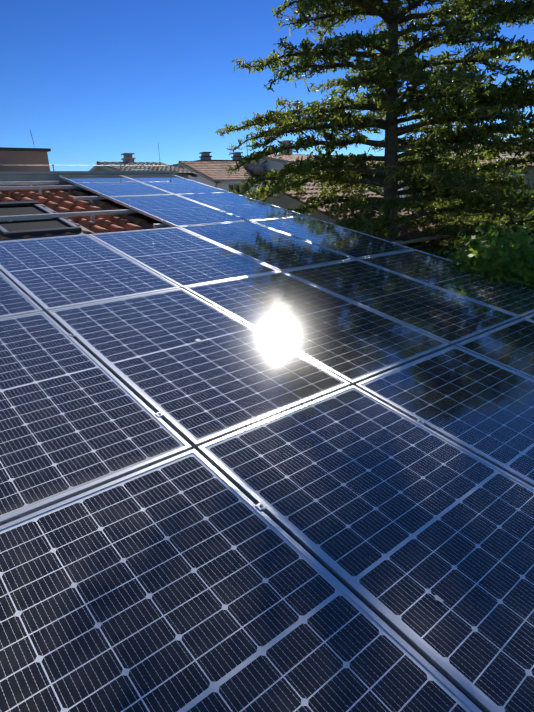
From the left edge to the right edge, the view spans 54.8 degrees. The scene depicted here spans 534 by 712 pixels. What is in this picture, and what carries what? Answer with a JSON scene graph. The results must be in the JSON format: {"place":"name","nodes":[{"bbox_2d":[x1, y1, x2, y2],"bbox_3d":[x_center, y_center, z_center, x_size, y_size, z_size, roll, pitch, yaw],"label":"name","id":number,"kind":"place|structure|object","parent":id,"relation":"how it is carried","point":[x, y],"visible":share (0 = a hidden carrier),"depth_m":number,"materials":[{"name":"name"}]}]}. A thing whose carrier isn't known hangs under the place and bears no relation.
{"place":"outdoors","nodes":[
{"label":"outdoors","id":0,"kind":"place"},
{"bbox_2d":[0,147,50,170],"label":"parapet wall","id":1,"kind":"structure","parent":0,"point":[23,159],"depth_m":8.55,"materials":[{"name":"grey"}]},
{"bbox_2d":[0,201,95,240],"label":"skylight","id":2,"kind":"object","parent":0,"point":[34,228],"visible":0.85,"depth_m":5.72},
{"bbox_2d":[80,191,197,450],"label":"roof deck","id":3,"kind":"structure","parent":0,"point":[139,215],"depth_m":7.63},
{"bbox_2d":[0,183,158,239],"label":"barrel roof tiles","id":4,"kind":"object","parent":3,"relation":"on","point":[59,200],"visible":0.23,"depth_m":6.82,"materials":[{"name":"red tile"}]},
{"bbox_2d":[0,181,171,227],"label":"mounting rails","id":5,"kind":"object","parent":3,"relation":"attached to","point":[91,214],"visible":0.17,"depth_m":6.59,"materials":[{"name":"silver metal"}]},
{"bbox_2d":[0,271,42,317],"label":"solar panel","id":6,"kind":"object","parent":5,"relation":"on","point":[18,301],"visible":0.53,"depth_m":3.49,"materials":[{"name":"blue glass"}]},
{"bbox_2d":[0,234,179,313],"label":"solar panel","id":7,"kind":"object","parent":5,"relation":"on","point":[42,271],"visible":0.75,"depth_m":4.15,"materials":[{"name":"blue glass"}]},
{"bbox_2d":[0,311,191,525],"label":"solar panel","id":8,"kind":"object","parent":5,"relation":"on","point":[76,418],"visible":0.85,"depth_m":2.32,"materials":[{"name":"blue glass"}]},
{"bbox_2d":[58,175,172,198],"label":"solar panel","id":9,"kind":"object","parent":5,"relation":"on","point":[113,186],"visible":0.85,"depth_m":7.84,"materials":[{"name":"blue glass"}]},
{"bbox_2d":[121,174,227,194],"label":"solar panel","id":10,"kind":"object","parent":5,"relation":"on","point":[175,185],"visible":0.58,"depth_m":8.52,"materials":[{"name":"blue glass"}]},
{"bbox_2d":[109,194,247,227],"bbox_3d":[-1.201,-1.927,6.778,1.038,0.036,1.755,-17,34,-38],"label":"solar panel","id":11,"kind":"object","parent":5,"relation":"on","point":[174,210],"visible":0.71,"depth_m":6.67,"materials":[{"name":"blue glass"}]},
{"bbox_2d":[88,227,278,288],"bbox_3d":[-0.848,-0.990,4.969,1.038,0.038,1.755,-17,34,-38],"label":"solar panel","id":12,"kind":"object","parent":5,"relation":"on","point":[180,258],"visible":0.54,"depth_m":4.85,"materials":[{"name":"blue glass"}]},
{"bbox_2d":[48,288,349,449],"bbox_3d":[-0.492,-0.058,3.163,1.038,0.035,1.755,-17,34,-38],"label":"solar panel","id":13,"kind":"object","parent":5,"relation":"on","point":[224,376],"visible":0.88,"depth_m":2.97,"materials":[{"name":"blue glass"}]},
{"bbox_2d":[0,449,481,711],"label":"solar panel","id":14,"kind":"object","parent":5,"relation":"on","point":[193,580],"visible":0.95,"depth_m":1.52,"materials":[{"name":"blue glass"}]},
{"bbox_2d":[176,192,306,220],"bbox_3d":[-0.403,-2.166,7.429,1.038,0.036,1.755,-17,34,-38],"label":"solar panel","id":15,"kind":"object","parent":5,"relation":"on","point":[240,206],"visible":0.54,"depth_m":7.35,"materials":[{"name":"blue glass"}]},
{"bbox_2d":[179,221,354,271],"bbox_3d":[-0.047,-1.229,5.622,1.038,0.035,1.755,-17,34,-38],"label":"solar panel","id":16,"kind":"object","parent":5,"relation":"on","point":[279,251],"visible":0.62,"depth_m":5.51,"materials":[{"name":"blue glass"}]},
{"bbox_2d":[26,180,518,513],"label":"panel clamps","id":17,"kind":"object","parent":5,"relation":"attached to","point":[260,506],"visible":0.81,"depth_m":3.10,"materials":[{"name":"silver metal"}]},
{"bbox_2d":[184,271,449,385],"bbox_3d":[0.304,-0.297,3.813,1.038,0.036,1.755,-17,34,-38],"label":"solar panel","id":18,"kind":"object","parent":5,"relation":"on","point":[282,308],"visible":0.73,"depth_m":3.66,"materials":[{"name":"black glass"}]},
{"bbox_2d":[251,216,412,258],"bbox_3d":[0.750,-1.467,6.273,1.038,0.036,1.755,-16,34,-38],"label":"solar panel","id":19,"kind":"object","parent":5,"relation":"on","point":[347,241],"visible":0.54,"depth_m":6.18,"materials":[{"name":"blue glass"}]},
{"bbox_2d":[198,385,533,711],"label":"solar panel","id":20,"kind":"object","parent":5,"relation":"on","point":[395,520],"visible":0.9,"depth_m":1.96,"materials":[{"name":"blue glass"}]},
{"bbox_2d":[283,259,519,345],"bbox_3d":[1.103,-0.531,4.465,1.038,0.035,1.755,-17,34,-38],"label":"solar panel","id":21,"kind":"object","parent":5,"relation":"on","point":[452,319],"visible":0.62,"depth_m":4.33,"materials":[{"name":"black glass"}]},
{"bbox_2d":[356,345,533,486],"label":"solar panel","id":22,"kind":"object","parent":5,"relation":"on","point":[462,397],"visible":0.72,"depth_m":2.84,"materials":[{"name":"blue glass"}]},
{"bbox_2d":[358,249,533,317],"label":"solar panel","id":23,"kind":"object","parent":5,"relation":"on","point":[425,267],"visible":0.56,"depth_m":5.01,"materials":[{"name":"black glass"}]},
{"bbox_2d":[455,318,533,378],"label":"solar panel","id":24,"kind":"object","parent":5,"relation":"on","point":[510,345],"visible":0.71,"depth_m":3.61,"materials":[{"name":"blue glass"}]},
{"bbox_2d":[523,313,533,321],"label":"solar panel","id":25,"kind":"object","parent":5,"relation":"on","point":[530,317],"visible":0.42,"depth_m":4.22,"materials":[{"name":"blue glass"}]},
{"bbox_2d":[0,171,177,190],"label":"roof ledge","id":26,"kind":"object","parent":3,"relation":"attached to","point":[6,176],"visible":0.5,"depth_m":8.21,"materials":[{"name":"metal"}]},
{"bbox_2d":[52,165,171,170],"bbox_3d":[-6.377,-2.102,5.757,12.300,0.100,0.030,-17,21,-38],"label":"ridge lifeline","id":27,"kind":"object","parent":26,"relation":"on","point":[108,165],"visible":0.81,"depth_m":8.77,"materials":[{"name":"silver metal"}]},
{"bbox_2d":[89,153,197,178],"bbox_3d":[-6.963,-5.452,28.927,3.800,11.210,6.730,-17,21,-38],"label":"house roof","id":28,"kind":"structure","parent":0,"point":[128,159],"depth_m":26.75,"materials":[{"name":"grey tile"}]},
{"bbox_2d":[11,178,519,601],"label":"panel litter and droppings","id":29,"kind":"object","parent":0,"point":[437,597],"visible":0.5,"depth_m":3.61,"materials":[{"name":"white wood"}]},
{"bbox_2d":[0,0,533,170],"label":"sky","id":30,"kind":"structure","parent":0,"point":[91,81],"materials":[{"name":"blue"}]},
{"bbox_2d":[404,138,533,223],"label":"white house","id":31,"kind":"structure","parent":0,"point":[528,169],"depth_m":19.49,"materials":[{"name":"clear"}]},
{"label":"ground","id":32,"kind":"structure","parent":0,"visible":0},
{"bbox_2d":[175,161,277,193],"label":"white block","id":33,"kind":"structure","parent":32,"relation":"on","point":[205,177],"depth_m":31.32,"materials":[{"name":"clear"}]},
{"bbox_2d":[172,141,247,175],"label":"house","id":34,"kind":"structure","parent":33,"relation":"on","point":[206,156],"depth_m":33.99,"materials":[{"name":"grey"}]},
{"bbox_2d":[244,140,381,194],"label":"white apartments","id":35,"kind":"structure","parent":32,"relation":"on","point":[276,163],"depth_m":33.46,"materials":[{"name":"clear"}]},
{"bbox_2d":[214,178,451,243],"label":"building wall","id":36,"kind":"structure","parent":32,"relation":"on","point":[409,241],"depth_m":14.47,"materials":[{"name":"white"}]},
{"bbox_2d":[290,176,383,210],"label":"house","id":37,"kind":"structure","parent":32,"relation":"on","point":[371,188],"depth_m":21.24,"materials":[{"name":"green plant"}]},
{"bbox_2d":[254,180,446,254],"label":"neighbour house","id":38,"kind":"structure","parent":32,"relation":"on","point":[289,199],"depth_m":15.75,"materials":[{"name":"beige tile"}]},
{"bbox_2d":[215,0,533,262],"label":"cedar tree","id":39,"kind":"object","parent":32,"relation":"on","point":[387,68],"visible":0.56,"depth_m":12.28,"materials":[{"name":"green plant"}]},
{"bbox_2d":[369,203,533,221],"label":"overhead cable","id":40,"kind":"object","parent":39,"relation":"attached to","point":[457,215],"visible":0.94,"depth_m":10.75,"materials":[{"name":"grey plastic"}]},
{"bbox_2d":[399,152,533,252],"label":"garden tree","id":41,"kind":"object","parent":32,"relation":"on","point":[504,192],"depth_m":17.93,"materials":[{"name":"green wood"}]},
{"bbox_2d":[402,0,533,258],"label":"cedar tree","id":42,"kind":"object","parent":32,"relation":"on","point":[521,91],"visible":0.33,"depth_m":13.06,"materials":[{"name":"green plant"}]},
{"bbox_2d":[437,219,533,289],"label":"bush","id":43,"kind":"object","parent":32,"relation":"on","point":[514,264],"visible":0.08,"depth_m":5.26,"materials":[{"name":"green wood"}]}
]}

